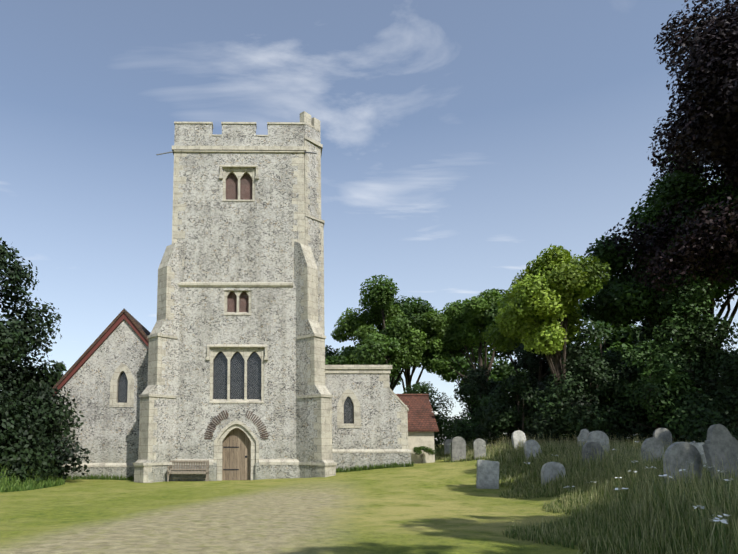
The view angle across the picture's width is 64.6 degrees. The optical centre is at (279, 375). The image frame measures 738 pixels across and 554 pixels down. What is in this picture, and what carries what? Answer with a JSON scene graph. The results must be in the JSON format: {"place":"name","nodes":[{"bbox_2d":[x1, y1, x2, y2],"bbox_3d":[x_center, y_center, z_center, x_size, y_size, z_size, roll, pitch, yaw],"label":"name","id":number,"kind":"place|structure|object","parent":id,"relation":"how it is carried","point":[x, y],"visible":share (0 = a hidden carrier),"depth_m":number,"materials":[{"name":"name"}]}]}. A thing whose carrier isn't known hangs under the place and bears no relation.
{"place":"outdoors","nodes":[
{"label":"outdoors","id":0,"kind":"place"},
{"bbox_2d":[50,319,148,462],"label":"gable wall","id":1,"kind":"structure","parent":0,"point":[107,434],"depth_m":26.84,"materials":[{"name":"grey stone"}]},
{"bbox_2d":[62,463,133,466],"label":"aisle trim","id":2,"kind":"structure","parent":1,"relation":"attached to","point":[109,464],"depth_m":26.38,"materials":[{"name":"beige stone"}]},
{"bbox_2d":[52,309,149,389],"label":"roof","id":3,"kind":"structure","parent":1,"relation":"on","point":[143,330],"depth_m":27.09,"materials":[{"name":"brown tile"}]},
{"bbox_2d":[54,313,148,393],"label":"aisle bargeboards","id":4,"kind":"object","parent":3,"relation":"attached to","point":[98,344],"visible":0.36,"depth_m":27.10,"materials":[{"name":"brown wood"}]},
{"bbox_2d":[109,364,133,406],"bbox_3d":[-7.398,0.478,27.081,1.120,2.060,0.330,0,-7,-1],"label":"window surround","id":5,"kind":"object","parent":1,"relation":"attached to","point":[114,389],"visible":0.77,"depth_m":26.93,"materials":[{"name":"beige stone"}]},
{"bbox_2d":[118,371,127,402],"bbox_3d":[-7.399,0.572,27.145,0.600,1.650,0.020,0,-7,-1],"label":"window glass","id":6,"kind":"object","parent":5,"relation":"in","point":[122,388],"visible":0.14,"depth_m":27.13,"materials":[{"name":"grey glass"}]},
{"bbox_2d":[54,461,413,480],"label":"grass","id":7,"kind":"structure","parent":0,"point":[338,470],"depth_m":26.59,"materials":[{"name":"green plant"}]},
{"bbox_2d":[176,285,295,458],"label":"tower wall","id":8,"kind":"structure","parent":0,"point":[269,321],"depth_m":26.03,"materials":[{"name":"grey stone"}]},
{"bbox_2d":[172,153,304,284],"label":"tower wall","id":9,"kind":"structure","parent":8,"relation":"on","point":[237,241],"depth_m":26.94,"materials":[{"name":"grey stone"}]},
{"bbox_2d":[219,165,258,179],"bbox_3d":[-1.935,-9.648,27.239,1.880,0.720,0.210,0,-7,-1],"label":"hood mould","id":10,"kind":"object","parent":9,"relation":"attached to","point":[239,166],"visible":0.88,"depth_m":27.18,"materials":[{"name":"beige stone"}]},
{"bbox_2d":[325,345,348,364],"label":"tree","id":11,"kind":"object","parent":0,"point":[332,357],"visible":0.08,"depth_m":50.81,"materials":[{"name":"green plant"}]},
{"bbox_2d":[0,444,693,553],"bbox_3d":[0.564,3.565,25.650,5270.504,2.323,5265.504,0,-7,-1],"label":"ground","id":12,"kind":"structure","parent":0,"point":[441,506],"depth_m":12.61,"materials":[{"name":"green plant"}]},
{"bbox_2d":[0,460,64,491],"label":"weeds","id":13,"kind":"object","parent":12,"relation":"on","point":[14,484],"visible":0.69,"depth_m":20.84,"materials":[{"name":"green plant"}]},
{"bbox_2d":[0,237,90,481],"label":"yew","id":14,"kind":"object","parent":12,"relation":"on","point":[31,408],"depth_m":24.36,"materials":[{"name":"green plant"}]},
{"bbox_2d":[44,362,66,384],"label":"tree foliage","id":15,"kind":"object","parent":12,"relation":"on","point":[63,366],"visible":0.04,"depth_m":73.60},
{"bbox_2d":[46,467,133,479],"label":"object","id":16,"kind":"structure","parent":12,"relation":"on","point":[126,472],"depth_m":26.35,"materials":[{"name":"grey stone"}]},
{"bbox_2d":[167,460,208,481],"bbox_3d":[-3.979,4.161,24.991,1.760,0.900,0.580,0,-7,-1],"label":"garden bench","id":17,"kind":"object","parent":12,"relation":"on","point":[170,472],"visible":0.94,"depth_m":25.23,"materials":[{"name":"brown wood"}]},
{"bbox_2d":[172,463,299,480],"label":"tower plinth","id":18,"kind":"structure","parent":12,"relation":"on","point":[275,471],"depth_m":25.32,"materials":[{"name":"grey stone"}]},
{"bbox_2d":[172,121,305,464],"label":"stone trim","id":19,"kind":"structure","parent":12,"relation":"on","point":[234,137],"depth_m":27.32,"materials":[{"name":"beige stone"}]},
{"bbox_2d":[133,241,182,482],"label":"buttress","id":20,"kind":"structure","parent":19,"relation":"attached to","point":[158,396],"depth_m":25.44,"materials":[{"name":"beige stone"}]},
{"bbox_2d":[209,348,263,402],"bbox_3d":[-1.936,0.024,26.096,2.464,2.522,0.300,0,-7,-1],"label":"window frame","id":21,"kind":"object","parent":19,"relation":"attached to","point":[229,353],"visible":0.96,"depth_m":26.08,"materials":[{"name":"beige stone"}]},
{"bbox_2d":[214,420,258,480],"bbox_3d":[-1.937,3.468,25.787,2.020,2.870,0.535,0,-7,-1],"label":"door surround","id":22,"kind":"object","parent":19,"relation":"attached to","point":[218,452],"visible":0.77,"depth_m":25.62,"materials":[{"name":"beige stone"}]},
{"bbox_2d":[222,428,250,479],"bbox_3d":[-1.939,3.606,25.928,1.340,2.530,0.100,0,-7,-1],"label":"door","id":23,"kind":"structure","parent":22,"relation":"in","point":[234,458],"depth_m":25.89,"materials":[{"name":"brown wood"}]},
{"bbox_2d":[204,410,268,438],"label":"relieving arch tiles","id":24,"kind":"object","parent":19,"relation":"attached to","point":[226,418],"visible":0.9,"depth_m":25.68,"materials":[{"name":"brown tile"}]},
{"bbox_2d":[156,151,316,154],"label":"lead water spouts","id":25,"kind":"object","parent":19,"relation":"attached to","point":[173,151],"visible":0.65,"depth_m":27.02,"materials":[{"name":"grey metal"}]},
{"bbox_2d":[213,352,260,398],"bbox_3d":[-1.938,0.038,26.286,2.420,2.460,0.020,0,-7,-1],"label":"window glass","id":26,"kind":"object","parent":19,"relation":"attached to","point":[237,367],"visible":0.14,"depth_m":26.27,"materials":[{"name":"grey glass"}]},
{"bbox_2d":[206,344,267,359],"bbox_3d":[-1.935,-1.053,26.103,2.800,0.720,0.210,0,-7,-1],"label":"hood mould","id":27,"kind":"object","parent":19,"relation":"attached to","point":[209,346],"depth_m":26.05,"materials":[{"name":"beige stone"}]},
{"bbox_2d":[227,292,248,311],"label":"louvres","id":28,"kind":"object","parent":19,"relation":"attached to","point":[243,302],"depth_m":26.67,"materials":[{"name":"brown wood"}]},
{"bbox_2d":[224,291,251,314],"bbox_3d":[-1.936,-3.401,26.517,1.264,1.322,0.300,0,-7,-1],"label":"window frame","id":29,"kind":"object","parent":19,"relation":"attached to","point":[237,293],"visible":0.58,"depth_m":26.46,"materials":[{"name":"beige stone"}]},
{"bbox_2d":[222,169,254,200],"bbox_3d":[-1.937,-9.009,27.286,1.544,1.642,0.300,0,-7,-1],"label":"window frame","id":30,"kind":"object","parent":19,"relation":"attached to","point":[239,174],"visible":0.9,"depth_m":27.29,"materials":[{"name":"beige stone"}]},
{"bbox_2d":[226,173,252,199],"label":"louvres","id":31,"kind":"object","parent":30,"relation":"in","point":[246,183],"depth_m":27.44,"materials":[{"name":"brown wood"}]},
{"bbox_2d":[300,111,324,335],"bbox_3d":[1.310,-3.115,28.180,1.730,19.120,3.342,0,-7,-1],"label":"stair turret","id":32,"kind":"object","parent":12,"relation":"on","point":[314,230],"visible":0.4,"depth_m":27.67,"materials":[{"name":"grey stone"}]},
{"bbox_2d":[294,241,336,477],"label":"buttress","id":33,"kind":"structure","parent":12,"relation":"on","point":[314,396],"depth_m":25.53,"materials":[{"name":"beige stone"}]},
{"bbox_2d":[325,373,407,448],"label":"aisle wall","id":34,"kind":"structure","parent":12,"relation":"on","point":[380,406],"depth_m":27.42,"materials":[{"name":"grey stone"}]},
{"bbox_2d":[337,389,360,427],"bbox_3d":[3.296,1.596,27.570,1.120,1.860,0.330,0,-7,-1],"label":"window surround","id":35,"kind":"object","parent":34,"relation":"attached to","point":[356,410],"visible":0.88,"depth_m":27.42,"materials":[{"name":"beige stone"}]},
{"bbox_2d":[344,397,353,423],"bbox_3d":[3.295,1.690,27.634,0.600,1.450,0.020,0,-7,-1],"label":"window","id":36,"kind":"structure","parent":35,"relation":"in","point":[348,412],"depth_m":27.61,"materials":[{"name":"grey glass"}]},
{"bbox_2d":[325,365,411,452],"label":"stone trim","id":37,"kind":"structure","parent":34,"relation":"attached to","point":[385,370],"depth_m":27.50,"materials":[{"name":"beige stone"}]},
{"bbox_2d":[336,345,402,386],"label":"tree foliage","id":38,"kind":"object","parent":12,"relation":"on","point":[395,378],"depth_m":74.85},
{"bbox_2d":[332,453,410,471],"bbox_3d":[3.371,5.001,27.118,5.650,2.750,0.400,0,-7,-1],"label":"wall base","id":39,"kind":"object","parent":12,"relation":"on","point":[343,460],"depth_m":27.06,"materials":[{"name":"grey stone"}]},
{"bbox_2d":[353,304,415,390],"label":"tree trunk","id":40,"kind":"object","parent":12,"relation":"on","point":[392,386],"visible":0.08,"depth_m":49.56,"materials":[{"name":"brown plant"}]},
{"bbox_2d":[330,274,445,376],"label":"tree foliage","id":41,"kind":"object","parent":40,"relation":"on","point":[408,348],"visible":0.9,"depth_m":47.74,"materials":[{"name":"green plant"}]},
{"bbox_2d":[390,356,424,393],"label":"tree trunk","id":42,"kind":"object","parent":12,"relation":"on","point":[408,377],"visible":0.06,"depth_m":55.89,"materials":[{"name":"brown plant"}]},
{"bbox_2d":[377,296,447,363],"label":"tree foliage","id":43,"kind":"object","parent":42,"relation":"on","point":[402,304],"visible":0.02,"depth_m":55.53,"materials":[{"name":"green plant"}]},
{"bbox_2d":[408,432,434,463],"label":"porch walls","id":44,"kind":"structure","parent":12,"relation":"on","point":[418,439],"depth_m":29.76,"materials":[{"name":"beige paint"}]},
{"bbox_2d":[396,394,438,431],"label":"porch roof","id":45,"kind":"structure","parent":44,"relation":"on","point":[421,416],"depth_m":30.55,"materials":[{"name":"red tile"}]},
{"bbox_2d":[413,446,435,460],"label":"porch shrub","id":46,"kind":"object","parent":12,"relation":"on","point":[416,450],"depth_m":29.05,"materials":[{"name":"green plant"}]},
{"bbox_2d":[402,381,455,446],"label":"understory foliage","id":47,"kind":"object","parent":12,"relation":"on","point":[424,387],"depth_m":41.22,"materials":[{"name":"green plant"}]},
{"bbox_2d":[444,439,450,454],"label":"gravestone","id":48,"kind":"object","parent":12,"relation":"on","point":[446,446],"visible":0.58,"depth_m":33.72,"materials":[{"name":"stone"}]},
{"bbox_2d":[451,437,465,460],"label":"gravestone","id":49,"kind":"object","parent":12,"relation":"on","point":[458,447],"visible":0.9,"depth_m":28.67,"materials":[{"name":"stone"}]},
{"bbox_2d":[438,332,495,394],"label":"branches","id":50,"kind":"object","parent":12,"relation":"on","point":[485,358],"visible":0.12,"depth_m":47.67,"materials":[{"name":"brown plant"}]},
{"bbox_2d":[421,288,516,381],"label":"tree foliage","id":51,"kind":"object","parent":50,"relation":"on","point":[468,321],"visible":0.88,"depth_m":47.55,"materials":[{"name":"green plant"}]},
{"bbox_2d":[441,380,492,443],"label":"understory foliage","id":52,"kind":"object","parent":12,"relation":"on","point":[467,400],"depth_m":37.86,"materials":[{"name":"green plant"}]},
{"bbox_2d":[473,438,485,459],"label":"gravestone","id":53,"kind":"object","parent":12,"relation":"on","point":[479,448],"visible":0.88,"depth_m":27.30,"materials":[{"name":"stone"}]},
{"bbox_2d":[449,363,511,434],"bbox_3d":[13.883,2.302,40.024,4.407,6.501,4.841,5,-9,-35],"label":"understory foliage","id":54,"kind":"object","parent":12,"relation":"on","point":[480,375],"depth_m":39.95,"materials":[{"name":"green plant"}]},
{"bbox_2d":[442,347,521,423],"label":"tree foliage","id":55,"kind":"object","parent":12,"relation":"on","point":[503,370],"depth_m":67.70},
{"bbox_2d":[476,460,498,488],"bbox_3d":[7.068,3.526,19.516,0.821,1.305,0.288,-1,-7,8],"label":"gravestone","id":56,"kind":"object","parent":12,"relation":"on","point":[487,476],"visible":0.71,"depth_m":19.48,"materials":[{"name":"stone"}]},
{"bbox_2d":[484,432,495,447],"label":"bush","id":57,"kind":"object","parent":12,"relation":"on","point":[489,433],"visible":0.04,"depth_m":31.27,"materials":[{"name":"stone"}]},
{"bbox_2d":[450,393,533,445],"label":"understory foliage","id":58,"kind":"object","parent":12,"relation":"on","point":[479,417],"visible":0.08,"depth_m":35.70,"materials":[{"name":"green plant"}]},
{"bbox_2d":[497,393,523,436],"bbox_3d":[12.426,2.323,30.798,1.264,4.200,1.722,3,-8,-25],"label":"tree trunk","id":59,"kind":"object","parent":12,"relation":"on","point":[518,411],"visible":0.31,"depth_m":30.22,"materials":[{"name":"brown plant"}]},
{"bbox_2d":[511,430,525,448],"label":"gravestone","id":60,"kind":"object","parent":12,"relation":"on","point":[516,436],"visible":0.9,"depth_m":26.84,"materials":[{"name":"stone"}]},
{"bbox_2d":[506,352,534,371],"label":"tree trunk","id":61,"kind":"object","parent":12,"relation":"on","point":[511,359],"visible":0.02,"depth_m":53.22,"materials":[{"name":"brown plant"}]},
{"bbox_2d":[459,289,608,362],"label":"tree foliage","id":62,"kind":"object","parent":61,"relation":"on","point":[586,338],"visible":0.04,"depth_m":49.63,"materials":[{"name":"green plant"}]},
{"bbox_2d":[473,370,576,444],"bbox_3d":[12.999,1.739,30.181,3.452,4.083,6.055,6,-10,-42],"label":"bush","id":63,"kind":"object","parent":12,"relation":"on","point":[501,418],"visible":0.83,"depth_m":30.31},
{"bbox_2d":[435,438,623,461],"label":"tall grass","id":64,"kind":"structure","parent":12,"relation":"on","point":[440,449],"depth_m":28.27,"materials":[{"name":"green plant"}]},
{"bbox_2d":[512,386,550,438],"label":"understory foliage","id":65,"kind":"object","parent":12,"relation":"on","point":[529,430],"visible":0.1,"depth_m":32.06,"materials":[{"name":"green plant"}]},
{"bbox_2d":[524,440,541,462],"bbox_3d":[10.282,3.209,23.220,0.715,1.215,0.286,1,-7,-6],"label":"gravestone","id":66,"kind":"object","parent":12,"relation":"on","point":[530,444],"visible":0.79,"depth_m":23.21,"materials":[{"name":"stone"}]},
{"bbox_2d":[509,340,567,392],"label":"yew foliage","id":67,"kind":"object","parent":12,"relation":"on","point":[527,360],"visible":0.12,"depth_m":38.22,"materials":[{"name":"green plant"}]},
{"bbox_2d":[536,355,548,388],"bbox_3d":[17.926,0.131,37.709,1.812,9.988,3.088,2,-7,-18],"label":"tree","id":68,"kind":"object","parent":12,"relation":"on","point":[541,372],"visible":0.08,"depth_m":38.38,"materials":[{"name":"brown plant"}]},
{"bbox_2d":[482,244,610,440],"bbox_3d":[13.557,-1.187,29.250,5.544,10.745,7.318,0,-7,-1],"label":"lime tree","id":69,"kind":"object","parent":12,"relation":"on","point":[551,280],"depth_m":27.74,"materials":[{"name":"green plant"}]},
{"bbox_2d":[526,343,579,438],"bbox_3d":[17.201,1.052,34.713,6.684,6.342,4.160,3,-7,-21],"label":"understory foliage","id":70,"kind":"object","parent":12,"relation":"on","point":[548,378],"depth_m":35.24,"materials":[{"name":"green plant"}]},
{"bbox_2d":[541,462,566,485],"bbox_3d":[8.748,3.278,18.322,0.779,1.032,0.151,1,-7,-6],"label":"gravestone","id":71,"kind":"object","parent":12,"relation":"on","point":[549,468],"visible":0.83,"depth_m":18.28,"materials":[{"name":"stone"}]},
{"bbox_2d":[447,428,693,488],"bbox_3d":[15.283,3.123,23.733,15.557,2.430,16.181,0,-7,-1],"label":"cow parsley","id":72,"kind":"object","parent":12,"relation":"on","point":[555,455],"visible":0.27,"depth_m":20.13,"materials":[{"name":"white"}]},
{"bbox_2d":[577,429,588,445],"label":"gravestone","id":73,"kind":"object","parent":12,"relation":"on","point":[584,433],"visible":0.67,"depth_m":24.85,"materials":[{"name":"stone"}]},
{"bbox_2d":[435,432,737,553],"bbox_3d":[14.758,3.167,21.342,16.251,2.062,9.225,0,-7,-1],"label":"tall grass","id":74,"kind":"structure","parent":12,"relation":"on","point":[523,485],"depth_m":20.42,"materials":[{"name":"green plant"}]},
{"bbox_2d":[524,351,654,442],"bbox_3d":[14.549,1.106,27.406,5.940,4.602,4.912,0,-7,-1],"label":"bush","id":75,"kind":"object","parent":12,"relation":"on","point":[579,404],"visible":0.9,"depth_m":26.75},
{"bbox_2d":[532,338,646,441],"bbox_3d":[15.486,1.075,28.525,6.064,6.065,5.833,0,-7,-1],"label":"understory foliage","id":76,"kind":"object","parent":12,"relation":"on","point":[581,351],"depth_m":27.67,"materials":[{"name":"green plant"}]},
{"bbox_2d":[563,374,620,435],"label":"bush trunk","id":77,"kind":"object","parent":12,"relation":"on","point":[590,400],"visible":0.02,"depth_m":27.27,"materials":[{"name":"brown plant"}]},
{"bbox_2d":[581,442,604,462],"bbox_3d":[10.829,2.899,19.809,0.791,1.212,0.168,1,-7,-11],"label":"gravestone","id":78,"kind":"object","parent":12,"relation":"on","point":[587,445],"visible":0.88,"depth_m":19.78,"materials":[{"name":"stone"}]},
{"bbox_2d":[586,431,609,452],"bbox_3d":[12.115,2.832,21.852,0.799,1.450,0.173,-1,-7,6],"label":"gravestone","id":79,"kind":"object","parent":12,"relation":"on","point":[601,438],"visible":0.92,"depth_m":21.85,"materials":[{"name":"stone"}]},
{"bbox_2d":[576,299,646,368],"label":"tree foliage","id":80,"kind":"object","parent":12,"relation":"on","point":[617,339],"depth_m":61.57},
{"bbox_2d":[599,347,630,374],"bbox_3d":[20.498,1.513,35.302,5.951,6.564,7.101,0,-7,-1],"label":"tree","id":81,"kind":"object","parent":12,"relation":"on","point":[612,357],"visible":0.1,"depth_m":35.22,"materials":[{"name":"green plant"}]},
{"bbox_2d":[604,359,658,427],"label":"understory foliage","id":82,"kind":"object","parent":12,"relation":"on","point":[640,369],"depth_m":31.19,"materials":[{"name":"green plant"}]},
{"bbox_2d":[597,358,669,441],"bbox_3d":[17.324,1.556,28.888,5.466,5.036,5.331,0,-7,-1],"label":"understory foliage","id":83,"kind":"object","parent":12,"relation":"on","point":[634,370],"depth_m":28.35,"materials":[{"name":"green plant"}]},
{"bbox_2d":[610,353,667,430],"bbox_3d":[16.808,1.399,25.410,1.589,4.781,3.840,3,-8,-23],"label":"lime bush trunk","id":84,"kind":"object","parent":12,"relation":"on","point":[656,427],"visible":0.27,"depth_m":25.36,"materials":[{"name":"brown plant"}]},
{"bbox_2d":[564,453,737,553],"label":"cow parsley","id":85,"kind":"object","parent":12,"relation":"on","point":[723,521],"visible":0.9,"depth_m":7.92,"materials":[{"name":"white"}]},
{"bbox_2d":[641,438,663,461],"bbox_3d":[12.169,2.745,18.788,0.805,1.412,0.276,1,-7,-6],"label":"gravestone","id":86,"kind":"object","parent":12,"relation":"on","point":[655,445],"visible":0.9,"depth_m":18.74,"materials":[{"name":"stone"}]},
{"bbox_2d":[588,340,728,442],"bbox_3d":[16.973,0.731,25.216,5.276,4.831,5.774,0,-7,-1],"label":"bush","id":87,"kind":"object","parent":12,"relation":"on","point":[671,386],"visible":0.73,"depth_m":24.86,"materials":[{"name":"leaves"}]},
{"bbox_2d":[653,428,671,446],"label":"gravestone","id":88,"kind":"object","parent":12,"relation":"on","point":[664,434],"visible":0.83,"depth_m":23.45,"materials":[{"name":"stone"}]},
{"bbox_2d":[621,199,736,394],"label":"tree","id":89,"kind":"object","parent":12,"relation":"on","point":[712,283],"visible":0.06,"depth_m":29.62,"materials":[{"name":"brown plant"}]},
{"bbox_2d":[578,170,737,327],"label":"tall tree","id":90,"kind":"object","parent":89,"relation":"attached to","point":[624,299],"visible":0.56,"depth_m":29.27,"materials":[{"name":"green plant"}]},
{"bbox_2d":[602,0,737,296],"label":"copper beech","id":91,"kind":"object","parent":89,"relation":"on","point":[709,87],"depth_m":26.57,"materials":[{"name":"plant"}]},
{"bbox_2d":[663,442,702,484],"bbox_3d":[8.723,2.163,12.404,0.928,1.444,0.144,1,-7,-12],"label":"gravestone","id":92,"kind":"object","parent":12,"relation":"on","point":[683,452],"visible":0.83,"depth_m":12.38,"materials":[{"name":"stone"}]},
{"bbox_2d":[637,313,731,407],"bbox_3d":[23.039,-0.665,32.194,7.195,8.962,7.622,0,-7,-1],"label":"tree","id":93,"kind":"object","parent":12,"relation":"on","point":[644,324],"visible":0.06,"depth_m":32.74,"materials":[{"name":"green plant"}]},
{"bbox_2d":[635,267,737,411],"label":"understory foliage","id":94,"kind":"object","parent":12,"relation":"on","point":[704,327],"depth_m":26.29,"materials":[{"name":"green plant"}]},
{"bbox_2d":[646,345,737,442],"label":"understory foliage","id":95,"kind":"object","parent":12,"relation":"on","point":[728,363],"depth_m":23.59,"materials":[{"name":"green plant"}]},
{"bbox_2d":[690,442,708,470],"bbox_3d":[11.156,2.497,15.353,0.842,1.407,0.217,1,-7,-5],"label":"gravestone","id":96,"kind":"object","parent":12,"relation":"on","point":[699,446],"visible":0.23,"depth_m":15.42,"materials":[{"name":"stone"}]},
{"bbox_2d":[669,338,737,431],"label":"understory foliage","id":97,"kind":"object","parent":12,"relation":"on","point":[703,362],"depth_m":28.73,"materials":[{"name":"green plant"}]},
{"bbox_2d":[702,424,737,482],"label":"gravestone","id":98,"kind":"object","parent":12,"relation":"on","point":[721,443],"visible":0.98,"depth_m":12.11,"materials":[{"name":"stone"}]},
{"bbox_2d":[703,181,737,383],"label":"tall tree","id":99,"kind":"object","parent":12,"relation":"on","point":[725,304],"visible":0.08,"depth_m":34.50,"materials":[{"name":"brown plant"}]},
{"bbox_2d":[629,150,737,308],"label":"tall broadleaf tree","id":100,"kind":"object","parent":99,"relation":"attached to","point":[726,286],"visible":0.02,"depth_m":35.64,"materials":[{"name":"green plant"}]},
{"bbox_2d":[0,0,737,440],"label":"sky","id":101,"kind":"structure","parent":0,"point":[462,141],"materials":[{"name":"blue"}]},
{"bbox_2d":[502,459,737,553],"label":"tall grass","id":102,"kind":"structure","parent":0,"point":[661,540],"depth_m":9.40,"materials":[{"name":"green plant"}]}
]}

